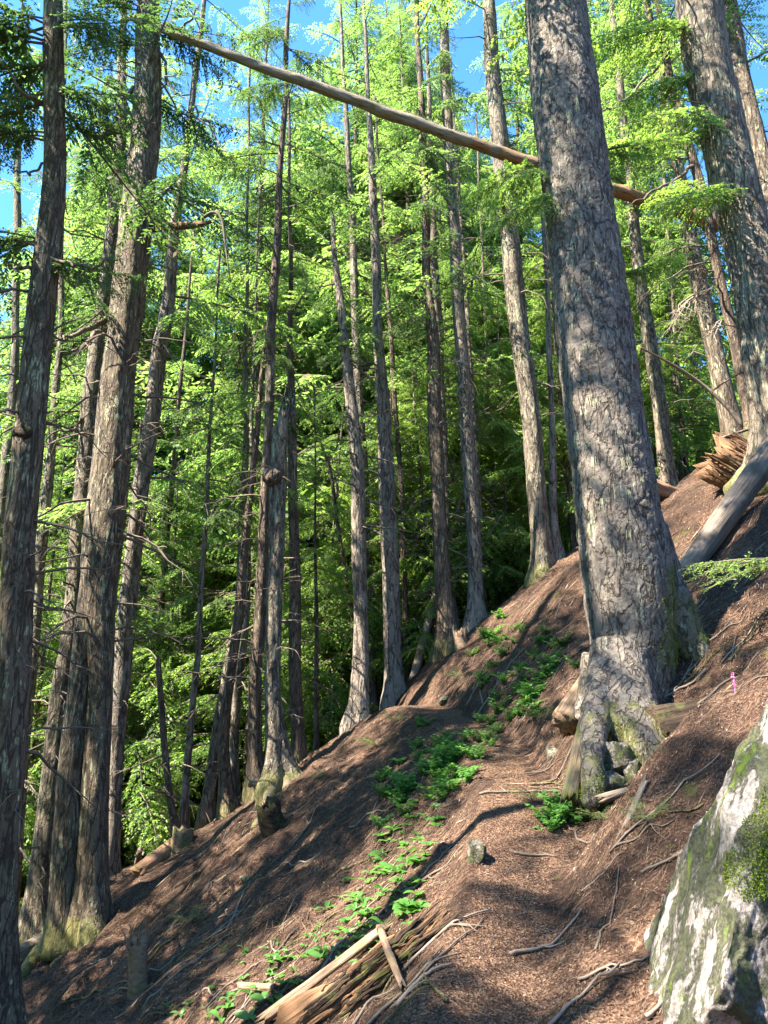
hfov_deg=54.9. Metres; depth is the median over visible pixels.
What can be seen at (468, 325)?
conifer tree
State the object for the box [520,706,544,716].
leafy plant
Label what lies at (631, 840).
fallen stick
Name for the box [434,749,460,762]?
leafy plant
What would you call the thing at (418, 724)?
leafy plant
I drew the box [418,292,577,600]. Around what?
conifer tree
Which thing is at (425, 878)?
fallen stick
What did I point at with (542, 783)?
fallen stick
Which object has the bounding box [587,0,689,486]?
conifer tree
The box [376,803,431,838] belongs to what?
fallen stick
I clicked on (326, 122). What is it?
conifer tree
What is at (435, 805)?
broadleaf plant
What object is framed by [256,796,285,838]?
broken stump
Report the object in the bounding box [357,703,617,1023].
trail
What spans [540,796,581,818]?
leafy plant
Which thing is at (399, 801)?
leafy plant
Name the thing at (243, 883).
fallen stick
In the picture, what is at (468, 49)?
sky
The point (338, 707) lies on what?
conifer tree
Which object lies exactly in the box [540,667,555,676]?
leafy plant
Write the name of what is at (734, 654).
fallen stick
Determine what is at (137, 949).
broken stump
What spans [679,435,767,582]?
leaning log
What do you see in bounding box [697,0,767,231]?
conifer tree
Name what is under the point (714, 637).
fallen stick
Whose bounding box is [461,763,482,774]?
leafy plant
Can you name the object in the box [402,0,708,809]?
conifer tree
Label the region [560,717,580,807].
root slab
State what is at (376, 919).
broadleaf plant
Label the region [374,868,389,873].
broadleaf plant
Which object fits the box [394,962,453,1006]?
fallen stick
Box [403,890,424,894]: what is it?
broadleaf plant
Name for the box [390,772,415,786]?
leafy plant
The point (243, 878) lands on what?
stone
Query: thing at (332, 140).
conifer tree
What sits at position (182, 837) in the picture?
mossy stump
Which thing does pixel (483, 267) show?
conifer tree
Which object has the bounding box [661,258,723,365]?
dead spray
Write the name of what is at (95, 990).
fallen stick
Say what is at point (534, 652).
leafy plant
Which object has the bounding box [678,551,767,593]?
fir sapling
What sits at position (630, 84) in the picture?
conifer tree
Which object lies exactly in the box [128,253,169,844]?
conifer tree
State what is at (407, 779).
leafy plant
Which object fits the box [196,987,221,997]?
fallen stick
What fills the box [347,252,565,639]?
conifer tree
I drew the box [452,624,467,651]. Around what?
broken stump
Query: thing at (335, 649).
conifer tree
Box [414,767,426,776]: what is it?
leafy plant
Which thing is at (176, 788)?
conifer tree
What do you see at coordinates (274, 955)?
broadleaf plant
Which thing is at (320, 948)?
broadleaf plant
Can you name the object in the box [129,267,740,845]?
forest
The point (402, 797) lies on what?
leafy plant
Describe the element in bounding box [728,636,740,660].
fallen stick
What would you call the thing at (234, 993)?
broadleaf plant
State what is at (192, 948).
fallen stick
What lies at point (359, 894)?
broadleaf plant
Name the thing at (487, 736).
leafy plant
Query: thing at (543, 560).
conifer tree
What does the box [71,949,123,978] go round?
fallen stick
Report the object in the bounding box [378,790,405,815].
fallen stick
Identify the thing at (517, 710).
leafy plant
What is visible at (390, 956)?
crooked stick
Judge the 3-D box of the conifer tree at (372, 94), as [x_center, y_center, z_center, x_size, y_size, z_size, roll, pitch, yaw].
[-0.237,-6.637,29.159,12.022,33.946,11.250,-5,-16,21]
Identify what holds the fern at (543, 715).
on the forest floor
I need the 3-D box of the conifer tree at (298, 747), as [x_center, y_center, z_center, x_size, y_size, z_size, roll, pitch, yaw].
[-1.999,-3.194,16.510,2.862,17.368,3.199,-12,-20,36]
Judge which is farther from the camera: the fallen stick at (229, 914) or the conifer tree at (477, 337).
the conifer tree at (477, 337)
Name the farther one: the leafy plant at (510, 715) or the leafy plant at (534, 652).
the leafy plant at (534, 652)
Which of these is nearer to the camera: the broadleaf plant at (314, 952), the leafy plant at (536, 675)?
the broadleaf plant at (314, 952)
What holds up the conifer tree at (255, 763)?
on the forest floor
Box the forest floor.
[22,453,767,1023]
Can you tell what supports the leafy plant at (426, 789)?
on the forest floor
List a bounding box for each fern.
[167,904,206,922]
[309,769,325,776]
[354,734,392,745]
[383,711,405,720]
[443,667,465,677]
[506,784,544,799]
[529,705,553,717]
[576,805,611,819]
[617,795,671,819]
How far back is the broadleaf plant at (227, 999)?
5.92 m
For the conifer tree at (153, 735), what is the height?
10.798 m
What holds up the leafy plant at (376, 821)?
on the forest floor
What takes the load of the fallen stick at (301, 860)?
on the forest floor
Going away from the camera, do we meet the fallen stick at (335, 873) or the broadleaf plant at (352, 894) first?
the broadleaf plant at (352, 894)
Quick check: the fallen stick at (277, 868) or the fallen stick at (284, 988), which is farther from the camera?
the fallen stick at (277, 868)
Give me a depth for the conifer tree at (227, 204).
25.17 m
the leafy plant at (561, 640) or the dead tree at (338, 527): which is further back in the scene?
the dead tree at (338, 527)
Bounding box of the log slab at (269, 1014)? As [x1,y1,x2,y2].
[255,918,394,1023]
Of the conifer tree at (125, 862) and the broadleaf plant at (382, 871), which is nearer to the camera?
the broadleaf plant at (382, 871)
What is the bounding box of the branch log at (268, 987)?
[236,981,278,992]
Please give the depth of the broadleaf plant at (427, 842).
6.78 m
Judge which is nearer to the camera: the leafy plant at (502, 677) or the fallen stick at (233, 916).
the fallen stick at (233, 916)
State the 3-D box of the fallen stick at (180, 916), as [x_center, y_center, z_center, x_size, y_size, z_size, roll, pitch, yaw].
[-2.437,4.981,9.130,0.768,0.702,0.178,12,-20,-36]
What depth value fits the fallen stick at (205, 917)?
8.77 m
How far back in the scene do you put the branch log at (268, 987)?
5.77 m
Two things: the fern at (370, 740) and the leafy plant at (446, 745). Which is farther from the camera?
the fern at (370, 740)
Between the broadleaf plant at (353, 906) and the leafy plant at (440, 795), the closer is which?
the broadleaf plant at (353, 906)
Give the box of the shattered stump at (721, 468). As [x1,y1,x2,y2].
[692,430,747,488]
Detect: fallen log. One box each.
[20,932,42,964]
[130,837,171,878]
[657,479,679,500]
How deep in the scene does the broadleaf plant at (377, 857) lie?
7.42 m
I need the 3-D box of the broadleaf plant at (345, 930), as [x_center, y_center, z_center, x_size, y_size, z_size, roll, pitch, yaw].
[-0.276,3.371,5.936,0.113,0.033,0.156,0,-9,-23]
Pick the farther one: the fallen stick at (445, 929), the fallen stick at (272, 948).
the fallen stick at (272, 948)
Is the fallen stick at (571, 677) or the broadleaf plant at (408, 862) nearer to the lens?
the broadleaf plant at (408, 862)
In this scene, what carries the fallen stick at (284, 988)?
on the forest floor
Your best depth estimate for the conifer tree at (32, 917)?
13.48 m
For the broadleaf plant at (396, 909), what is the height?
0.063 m
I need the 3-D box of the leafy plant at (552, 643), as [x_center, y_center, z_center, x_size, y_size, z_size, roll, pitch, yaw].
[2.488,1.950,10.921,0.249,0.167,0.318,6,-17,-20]
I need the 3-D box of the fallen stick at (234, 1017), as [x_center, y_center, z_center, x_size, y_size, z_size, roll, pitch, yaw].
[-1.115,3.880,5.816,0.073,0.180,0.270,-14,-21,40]
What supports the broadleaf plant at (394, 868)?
on the forest floor
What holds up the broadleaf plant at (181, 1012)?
on the forest floor
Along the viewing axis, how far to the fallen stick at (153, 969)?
8.23 m
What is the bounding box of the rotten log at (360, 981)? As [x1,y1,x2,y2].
[275,899,462,1023]
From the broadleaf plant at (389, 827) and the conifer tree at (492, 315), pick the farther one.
the conifer tree at (492, 315)
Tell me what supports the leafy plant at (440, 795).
on the forest floor
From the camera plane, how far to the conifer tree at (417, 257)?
26.29 m
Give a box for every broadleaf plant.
[170,1007,185,1016]
[209,1009,224,1022]
[215,1003,233,1009]
[219,991,233,999]
[223,997,234,1006]
[230,989,240,996]
[234,1008,256,1021]
[242,989,254,993]
[249,991,273,1002]
[264,952,282,961]
[269,979,288,983]
[270,972,285,977]
[274,993,282,999]
[306,949,327,958]
[314,900,334,909]
[314,944,329,951]
[337,942,349,948]
[340,891,358,896]
[340,916,351,921]
[341,926,357,933]
[343,892,363,901]
[345,902,367,910]
[352,908,368,915]
[353,895,370,907]
[358,908,377,915]
[365,906,381,912]
[367,919,380,926]
[368,848,389,855]
[369,916,389,925]
[372,832,391,835]
[372,855,382,859]
[373,884,390,890]
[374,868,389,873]
[383,826,399,830]
[385,865,401,871]
[385,887,400,892]
[390,878,403,882]
[392,898,417,909]
[393,903,420,913]
[395,899,420,906]
[396,846,416,852]
[396,857,417,864]
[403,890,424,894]
[403,894,420,903]
[405,855,421,863]
[405,907,421,913]
[406,856,424,860]
[409,900,424,907]
[409,901,430,906]
[411,876,426,882]
[419,840,437,844]
[427,815,445,820]
[429,821,442,825]
[430,803,440,808]
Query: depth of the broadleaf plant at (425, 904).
5.43 m
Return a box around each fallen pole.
[134,846,142,864]
[409,485,463,679]
[722,428,747,437]
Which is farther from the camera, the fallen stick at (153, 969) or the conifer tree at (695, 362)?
the conifer tree at (695, 362)
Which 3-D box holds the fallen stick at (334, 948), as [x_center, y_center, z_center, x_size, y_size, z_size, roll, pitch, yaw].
[-0.140,3.357,5.996,0.198,0.494,0.941,-12,-20,36]
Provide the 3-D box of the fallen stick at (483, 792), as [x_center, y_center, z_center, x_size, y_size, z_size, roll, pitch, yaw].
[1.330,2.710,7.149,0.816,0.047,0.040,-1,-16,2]
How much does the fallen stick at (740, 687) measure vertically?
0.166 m
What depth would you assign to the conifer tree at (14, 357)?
18.71 m
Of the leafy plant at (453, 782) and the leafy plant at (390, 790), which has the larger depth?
the leafy plant at (390, 790)
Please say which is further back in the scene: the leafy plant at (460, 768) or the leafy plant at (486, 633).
the leafy plant at (486, 633)
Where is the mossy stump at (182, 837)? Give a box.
[168,825,193,858]
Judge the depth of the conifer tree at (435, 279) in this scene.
19.51 m
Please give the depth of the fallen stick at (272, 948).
6.66 m
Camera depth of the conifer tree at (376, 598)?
17.97 m
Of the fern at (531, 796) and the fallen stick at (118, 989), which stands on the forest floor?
the fallen stick at (118, 989)
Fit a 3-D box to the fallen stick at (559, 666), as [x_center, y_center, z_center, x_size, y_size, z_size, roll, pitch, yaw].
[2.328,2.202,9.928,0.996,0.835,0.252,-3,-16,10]
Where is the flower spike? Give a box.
[730,672,735,691]
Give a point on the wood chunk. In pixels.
(605, 797)
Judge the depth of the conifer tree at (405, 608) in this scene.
19.15 m
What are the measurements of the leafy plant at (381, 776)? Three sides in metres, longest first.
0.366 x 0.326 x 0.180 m
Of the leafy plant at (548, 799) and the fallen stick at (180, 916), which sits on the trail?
the leafy plant at (548, 799)
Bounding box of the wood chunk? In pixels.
[594,787,627,803]
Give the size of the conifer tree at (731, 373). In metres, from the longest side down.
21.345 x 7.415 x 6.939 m
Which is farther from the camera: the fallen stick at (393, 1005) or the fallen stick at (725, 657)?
the fallen stick at (725, 657)
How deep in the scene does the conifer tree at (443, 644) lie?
16.92 m
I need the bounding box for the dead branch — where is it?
[639,346,742,428]
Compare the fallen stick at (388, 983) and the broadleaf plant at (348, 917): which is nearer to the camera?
the fallen stick at (388, 983)
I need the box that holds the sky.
[0,0,767,474]
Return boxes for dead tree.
[112,656,219,837]
[301,434,377,649]
[528,210,565,560]
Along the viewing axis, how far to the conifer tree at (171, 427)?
26.95 m
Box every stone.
[239,875,246,881]
[439,695,447,705]
[546,746,558,759]
[604,741,634,773]
[605,770,625,791]
[622,757,641,786]
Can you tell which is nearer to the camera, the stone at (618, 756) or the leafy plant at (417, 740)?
the stone at (618, 756)
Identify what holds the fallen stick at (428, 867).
on the forest floor
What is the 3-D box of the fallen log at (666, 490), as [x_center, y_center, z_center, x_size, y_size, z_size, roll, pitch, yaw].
[5.511,-0.248,13.910,1.762,0.445,0.480,23,-23,-17]
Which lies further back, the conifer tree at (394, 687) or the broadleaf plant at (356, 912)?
the conifer tree at (394, 687)
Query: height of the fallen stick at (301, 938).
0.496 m
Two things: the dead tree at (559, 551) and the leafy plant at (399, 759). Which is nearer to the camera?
the leafy plant at (399, 759)
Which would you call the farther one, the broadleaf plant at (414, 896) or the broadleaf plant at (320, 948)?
the broadleaf plant at (320, 948)
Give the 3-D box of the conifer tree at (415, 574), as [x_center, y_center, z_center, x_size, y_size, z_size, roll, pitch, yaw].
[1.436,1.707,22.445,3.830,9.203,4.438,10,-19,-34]
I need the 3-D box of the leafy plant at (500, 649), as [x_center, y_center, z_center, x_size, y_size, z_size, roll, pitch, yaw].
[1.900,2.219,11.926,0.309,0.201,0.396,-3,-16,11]
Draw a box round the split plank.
[616,774,648,838]
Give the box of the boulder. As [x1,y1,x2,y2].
[644,698,767,1023]
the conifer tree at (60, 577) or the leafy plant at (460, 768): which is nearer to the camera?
the leafy plant at (460, 768)
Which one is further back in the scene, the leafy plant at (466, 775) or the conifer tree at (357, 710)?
the conifer tree at (357, 710)
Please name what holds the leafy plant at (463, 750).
on the forest floor
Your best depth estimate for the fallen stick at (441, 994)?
3.92 m
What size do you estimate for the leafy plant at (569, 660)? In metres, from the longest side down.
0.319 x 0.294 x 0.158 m
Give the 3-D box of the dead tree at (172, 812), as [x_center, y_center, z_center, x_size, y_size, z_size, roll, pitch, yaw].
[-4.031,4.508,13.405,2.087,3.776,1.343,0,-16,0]
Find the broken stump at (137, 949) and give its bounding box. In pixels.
[121,921,152,999]
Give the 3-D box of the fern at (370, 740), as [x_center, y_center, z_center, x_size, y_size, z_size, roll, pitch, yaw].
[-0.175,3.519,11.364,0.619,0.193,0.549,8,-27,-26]
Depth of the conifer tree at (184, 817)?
15.69 m
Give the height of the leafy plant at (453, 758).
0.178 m
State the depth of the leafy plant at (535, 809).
6.39 m
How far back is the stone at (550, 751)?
7.93 m
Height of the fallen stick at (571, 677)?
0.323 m
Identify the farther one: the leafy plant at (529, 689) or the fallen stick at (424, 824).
the leafy plant at (529, 689)
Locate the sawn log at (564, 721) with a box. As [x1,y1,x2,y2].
[551,677,578,733]
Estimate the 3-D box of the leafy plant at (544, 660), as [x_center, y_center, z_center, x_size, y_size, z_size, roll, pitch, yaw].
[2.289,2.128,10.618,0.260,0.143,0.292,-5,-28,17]
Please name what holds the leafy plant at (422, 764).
on the forest floor
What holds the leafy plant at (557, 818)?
on the forest floor
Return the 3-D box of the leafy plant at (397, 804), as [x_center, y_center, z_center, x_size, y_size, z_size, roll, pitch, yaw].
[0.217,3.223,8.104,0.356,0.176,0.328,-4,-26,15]
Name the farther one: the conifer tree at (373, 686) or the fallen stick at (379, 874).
the conifer tree at (373, 686)
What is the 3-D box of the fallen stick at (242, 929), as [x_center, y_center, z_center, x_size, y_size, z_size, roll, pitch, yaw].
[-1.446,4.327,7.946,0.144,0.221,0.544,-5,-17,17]
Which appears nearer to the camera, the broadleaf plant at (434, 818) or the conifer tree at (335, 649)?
the broadleaf plant at (434, 818)
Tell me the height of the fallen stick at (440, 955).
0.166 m
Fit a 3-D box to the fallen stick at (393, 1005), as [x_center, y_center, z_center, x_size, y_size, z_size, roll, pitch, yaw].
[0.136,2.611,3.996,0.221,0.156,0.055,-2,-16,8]
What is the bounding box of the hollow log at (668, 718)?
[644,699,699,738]
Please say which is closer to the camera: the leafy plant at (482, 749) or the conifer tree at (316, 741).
the leafy plant at (482, 749)
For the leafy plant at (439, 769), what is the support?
on the forest floor
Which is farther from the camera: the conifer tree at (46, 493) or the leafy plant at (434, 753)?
the conifer tree at (46, 493)
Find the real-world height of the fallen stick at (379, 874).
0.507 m
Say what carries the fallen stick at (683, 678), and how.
on the forest floor
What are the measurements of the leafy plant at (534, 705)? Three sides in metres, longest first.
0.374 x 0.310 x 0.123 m
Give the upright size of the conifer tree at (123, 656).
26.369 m
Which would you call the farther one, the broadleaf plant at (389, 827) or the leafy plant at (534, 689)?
the leafy plant at (534, 689)
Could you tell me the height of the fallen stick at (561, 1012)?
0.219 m
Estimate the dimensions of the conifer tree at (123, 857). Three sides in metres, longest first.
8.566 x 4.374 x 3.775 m
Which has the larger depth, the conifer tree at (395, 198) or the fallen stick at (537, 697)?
the conifer tree at (395, 198)
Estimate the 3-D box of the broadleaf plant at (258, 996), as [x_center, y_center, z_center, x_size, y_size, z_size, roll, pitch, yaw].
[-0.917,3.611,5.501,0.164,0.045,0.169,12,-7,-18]
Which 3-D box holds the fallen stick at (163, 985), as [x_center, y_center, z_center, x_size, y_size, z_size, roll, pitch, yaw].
[-2.067,4.735,7.593,0.796,0.523,0.043,9,-18,-29]
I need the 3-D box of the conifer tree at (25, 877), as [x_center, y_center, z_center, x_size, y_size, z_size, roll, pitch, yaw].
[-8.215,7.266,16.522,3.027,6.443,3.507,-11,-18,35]
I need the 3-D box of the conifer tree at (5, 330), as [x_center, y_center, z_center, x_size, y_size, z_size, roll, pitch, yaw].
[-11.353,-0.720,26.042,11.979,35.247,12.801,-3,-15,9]
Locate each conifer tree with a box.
[0,0,80,157]
[0,0,84,798]
[0,0,177,917]
[0,0,186,1023]
[0,0,203,943]
[0,0,273,980]
[0,37,260,680]
[0,55,183,734]
[0,76,231,733]
[0,140,175,733]
[0,184,149,781]
[0,429,72,897]
[19,419,222,914]
[19,702,44,912]
[20,454,140,893]
[20,535,131,890]
[33,0,304,877]
[40,114,305,711]
[83,0,409,766]
[116,461,242,864]
[120,642,152,868]
[122,406,262,817]
[122,410,264,862]
[123,694,201,857]
[124,228,222,863]
[124,724,195,867]
[125,297,184,840]
[125,445,340,796]
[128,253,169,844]
[148,246,289,828]
[159,51,323,830]
[166,269,311,819]
[175,0,361,806]
[176,199,299,795]
[183,426,350,799]
[184,86,338,654]
[190,109,380,633]
[196,0,544,732]
[196,83,381,763]
[210,101,421,714]
[220,0,506,697]
[238,404,383,749]
[252,387,367,751]
[259,0,527,604]
[274,0,548,656]
[284,212,429,735]
[288,323,464,694]
[298,0,425,713]
[305,0,439,709]
[311,645,414,734]
[330,373,515,679]
[334,553,411,720]
[339,95,430,682]
[345,66,571,584]
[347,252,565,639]
[372,0,493,663]
[372,88,575,603]
[375,61,539,563]
[379,489,464,667]
[380,0,495,628]
[388,0,538,633]
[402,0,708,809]
[402,595,428,668]
[405,147,498,628]
[413,56,521,613]
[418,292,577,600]
[420,0,562,588]
[442,113,561,605]
[452,418,529,609]
[456,0,670,458]
[482,174,657,571]
[494,9,735,440]
[498,0,767,476]
[503,124,576,552]
[547,180,716,542]
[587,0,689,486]
[592,0,767,495]
[594,0,742,434]
[597,0,748,438]
[620,208,729,468]
[632,218,741,478]
[633,53,729,481]
[645,60,732,463]
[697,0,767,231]
[726,282,742,417]
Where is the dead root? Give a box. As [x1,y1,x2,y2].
[686,482,704,492]
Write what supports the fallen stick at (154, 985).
on the forest floor
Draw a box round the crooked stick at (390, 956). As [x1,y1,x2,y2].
[376,924,407,991]
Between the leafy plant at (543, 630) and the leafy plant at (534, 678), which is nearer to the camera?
the leafy plant at (534, 678)
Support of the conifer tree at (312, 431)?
on the forest floor
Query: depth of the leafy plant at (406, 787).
8.69 m
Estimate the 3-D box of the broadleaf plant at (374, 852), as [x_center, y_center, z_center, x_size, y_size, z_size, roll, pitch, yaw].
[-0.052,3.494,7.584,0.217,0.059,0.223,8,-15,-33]
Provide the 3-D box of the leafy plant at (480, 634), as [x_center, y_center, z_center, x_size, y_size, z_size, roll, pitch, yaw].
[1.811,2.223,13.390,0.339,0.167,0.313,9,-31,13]
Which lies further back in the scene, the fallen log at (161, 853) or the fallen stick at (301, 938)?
the fallen log at (161, 853)
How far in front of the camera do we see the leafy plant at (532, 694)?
9.70 m
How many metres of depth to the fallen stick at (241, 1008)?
5.78 m
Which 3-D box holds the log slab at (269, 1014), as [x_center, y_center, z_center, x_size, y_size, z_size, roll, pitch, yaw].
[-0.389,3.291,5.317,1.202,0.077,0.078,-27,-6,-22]
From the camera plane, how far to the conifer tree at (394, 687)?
17.22 m
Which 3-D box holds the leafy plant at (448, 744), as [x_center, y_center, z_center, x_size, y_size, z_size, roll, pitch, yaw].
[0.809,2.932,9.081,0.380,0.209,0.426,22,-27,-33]
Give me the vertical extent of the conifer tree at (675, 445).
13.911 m
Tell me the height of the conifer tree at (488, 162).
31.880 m
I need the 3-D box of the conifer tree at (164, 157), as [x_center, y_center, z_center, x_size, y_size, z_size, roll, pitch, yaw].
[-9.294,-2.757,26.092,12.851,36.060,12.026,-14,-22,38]
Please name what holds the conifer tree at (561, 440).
on the forest floor
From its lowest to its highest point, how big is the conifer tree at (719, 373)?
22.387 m
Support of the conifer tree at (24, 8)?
on the forest floor
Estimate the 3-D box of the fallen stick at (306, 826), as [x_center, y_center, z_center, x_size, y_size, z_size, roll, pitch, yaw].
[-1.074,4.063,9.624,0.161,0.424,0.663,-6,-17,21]
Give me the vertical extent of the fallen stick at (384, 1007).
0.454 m
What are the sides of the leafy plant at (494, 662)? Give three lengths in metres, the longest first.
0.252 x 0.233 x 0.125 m
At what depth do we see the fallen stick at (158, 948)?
8.80 m
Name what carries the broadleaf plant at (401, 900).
on the forest floor
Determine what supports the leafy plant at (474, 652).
on the forest floor
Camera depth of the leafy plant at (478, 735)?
9.30 m
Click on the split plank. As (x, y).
(642, 786)
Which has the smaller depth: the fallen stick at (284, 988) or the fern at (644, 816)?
the fern at (644, 816)
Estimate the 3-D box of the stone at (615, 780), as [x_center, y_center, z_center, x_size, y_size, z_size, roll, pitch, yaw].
[1.876,2.279,6.198,0.263,0.210,0.190,10,-19,-32]
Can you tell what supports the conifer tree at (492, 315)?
on the forest floor
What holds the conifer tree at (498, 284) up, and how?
on the forest floor
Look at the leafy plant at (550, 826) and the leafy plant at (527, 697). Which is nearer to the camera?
the leafy plant at (550, 826)
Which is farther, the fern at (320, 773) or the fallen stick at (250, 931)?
the fern at (320, 773)
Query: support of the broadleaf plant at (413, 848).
on the forest floor
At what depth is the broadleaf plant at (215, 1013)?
5.83 m
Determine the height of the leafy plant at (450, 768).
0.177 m
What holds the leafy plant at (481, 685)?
on the forest floor
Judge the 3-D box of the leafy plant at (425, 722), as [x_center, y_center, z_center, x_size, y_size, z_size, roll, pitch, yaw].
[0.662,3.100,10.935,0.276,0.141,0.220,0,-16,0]
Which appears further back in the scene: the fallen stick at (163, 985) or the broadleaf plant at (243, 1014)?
the fallen stick at (163, 985)
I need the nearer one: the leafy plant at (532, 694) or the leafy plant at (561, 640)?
the leafy plant at (532, 694)
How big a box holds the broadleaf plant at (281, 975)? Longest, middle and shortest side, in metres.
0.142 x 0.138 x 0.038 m
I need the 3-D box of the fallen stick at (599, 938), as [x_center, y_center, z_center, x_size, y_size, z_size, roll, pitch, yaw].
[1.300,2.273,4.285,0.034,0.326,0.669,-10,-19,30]
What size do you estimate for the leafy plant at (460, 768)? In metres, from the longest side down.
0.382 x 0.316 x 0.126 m
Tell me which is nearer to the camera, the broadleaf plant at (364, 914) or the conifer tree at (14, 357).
the broadleaf plant at (364, 914)
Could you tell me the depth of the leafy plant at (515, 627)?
12.51 m
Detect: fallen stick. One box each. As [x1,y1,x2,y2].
[50,987,109,1012]
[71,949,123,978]
[110,981,157,997]
[115,955,195,1018]
[117,955,174,982]
[140,1004,181,1023]
[141,940,221,1008]
[146,831,209,871]
[148,899,221,961]
[152,881,212,950]
[172,932,218,964]
[187,898,226,935]
[195,890,289,954]
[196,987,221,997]
[202,852,252,890]
[205,926,298,1008]
[209,933,317,1007]
[217,910,240,918]
[225,876,263,929]
[225,943,318,1022]
[227,912,280,948]
[229,991,253,1023]
[240,899,266,932]
[242,832,321,890]
[242,853,272,884]
[252,975,305,1006]
[254,923,285,965]
[255,970,305,1023]
[256,940,288,954]
[275,852,321,865]
[277,899,359,953]
[292,805,317,845]
[319,883,392,970]
[329,833,396,879]
[331,886,362,899]
[338,1007,353,1020]
[347,893,390,935]
[349,804,394,827]
[352,984,398,1023]
[365,945,461,1023]
[371,820,444,883]
[375,963,403,1000]
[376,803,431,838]
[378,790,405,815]
[380,985,432,1023]
[388,954,436,1000]
[389,979,426,1008]
[392,802,455,842]
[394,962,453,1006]
[401,843,464,893]
[402,909,490,971]
[413,973,448,1002]
[421,835,462,877]
[423,915,486,972]
[433,923,483,937]
[443,672,484,709]
[472,648,523,717]
[479,790,561,794]
[509,620,573,685]
[509,908,582,954]
[512,653,569,734]
[513,851,557,856]
[522,646,589,707]
[526,733,568,772]
[530,770,566,785]
[530,786,562,788]
[531,752,570,774]
[535,593,568,635]
[540,743,572,782]
[547,962,630,1023]
[556,672,578,690]
[565,822,595,843]
[577,954,649,980]
[581,851,624,891]
[594,865,619,949]
[609,819,673,852]
[614,753,719,846]
[625,803,703,838]
[640,850,681,873]
[644,1000,662,1017]
[664,668,706,697]
[672,659,692,695]
[680,659,699,681]
[682,641,727,682]
[690,632,743,679]
[697,652,758,703]
[706,675,767,699]
[708,619,743,641]
[721,606,767,662]
[721,648,766,675]
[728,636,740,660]
[729,605,767,660]
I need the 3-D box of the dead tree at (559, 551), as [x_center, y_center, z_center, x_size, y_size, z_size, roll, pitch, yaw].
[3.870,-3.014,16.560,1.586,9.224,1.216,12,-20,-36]
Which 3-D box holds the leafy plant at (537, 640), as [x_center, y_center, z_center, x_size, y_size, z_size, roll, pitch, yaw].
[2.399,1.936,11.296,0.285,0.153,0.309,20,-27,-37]
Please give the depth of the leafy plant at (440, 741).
9.56 m
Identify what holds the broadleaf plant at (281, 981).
on the forest floor
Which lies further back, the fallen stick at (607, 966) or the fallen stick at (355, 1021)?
the fallen stick at (355, 1021)
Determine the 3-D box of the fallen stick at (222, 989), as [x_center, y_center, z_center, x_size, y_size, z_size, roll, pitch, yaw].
[-1.133,3.966,6.453,0.828,0.536,0.054,8,-18,-26]
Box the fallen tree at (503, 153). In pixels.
[126,12,718,231]
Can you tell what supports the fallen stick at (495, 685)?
on the forest floor
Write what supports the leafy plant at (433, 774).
on the forest floor
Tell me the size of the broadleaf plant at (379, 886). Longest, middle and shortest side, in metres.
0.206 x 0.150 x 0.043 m
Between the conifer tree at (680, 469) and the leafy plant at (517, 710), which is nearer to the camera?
the leafy plant at (517, 710)
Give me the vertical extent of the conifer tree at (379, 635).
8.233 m
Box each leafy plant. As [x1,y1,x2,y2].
[368,812,393,827]
[369,766,391,781]
[371,780,394,796]
[377,785,392,796]
[382,769,407,785]
[385,782,408,796]
[386,796,417,813]
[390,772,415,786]
[391,795,409,806]
[392,755,406,762]
[392,787,413,801]
[395,771,415,785]
[398,776,415,791]
[405,736,423,747]
[409,755,433,771]
[410,746,427,755]
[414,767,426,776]
[414,781,433,799]
[415,717,427,727]
[420,767,445,782]
[421,718,434,725]
[422,756,451,770]
[426,747,446,760]
[427,776,448,790]
[428,785,453,800]
[429,760,451,773]
[429,761,458,774]
[431,732,454,744]
[431,747,457,761]
[433,768,447,777]
[434,746,460,760]
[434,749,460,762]
[434,772,452,785]
[435,742,459,753]
[436,778,462,791]
[437,728,451,736]
[437,731,455,739]
[437,741,463,750]
[440,736,464,750]
[442,766,463,778]
[443,747,462,761]
[445,762,472,777]
[448,762,469,775]
[454,746,469,756]
[456,741,484,755]
[456,766,477,781]
[457,729,479,741]
[459,743,488,758]
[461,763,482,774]
[465,646,478,655]
[465,727,492,740]
[469,669,487,679]
[473,711,489,722]
[474,672,491,682]
[474,680,485,689]
[476,627,484,638]
[478,714,497,724]
[478,730,494,739]
[481,627,494,638]
[481,735,498,746]
[483,722,504,733]
[485,659,494,667]
[488,690,505,700]
[488,695,511,711]
[489,624,503,633]
[489,636,506,643]
[491,608,503,618]
[491,658,503,665]
[492,642,509,655]
[493,672,509,682]
[498,705,516,720]
[506,622,520,629]
[507,659,528,674]
[509,681,519,693]
[509,700,527,715]
[510,671,529,680]
[513,694,535,706]
[515,622,528,631]
[517,689,542,700]
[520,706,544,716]
[521,681,547,696]
[521,684,542,694]
[522,663,547,677]
[523,672,547,683]
[523,698,545,710]
[524,803,556,817]
[525,644,541,658]
[532,634,549,643]
[533,801,571,830]
[534,635,552,641]
[534,808,565,830]
[535,653,549,664]
[535,804,570,817]
[536,789,572,806]
[537,624,552,632]
[537,660,557,673]
[537,792,559,807]
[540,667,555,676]
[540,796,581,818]
[541,647,562,660]
[542,638,560,648]
[543,655,566,664]
[549,629,572,644]
[556,797,599,823]
[564,655,580,667]

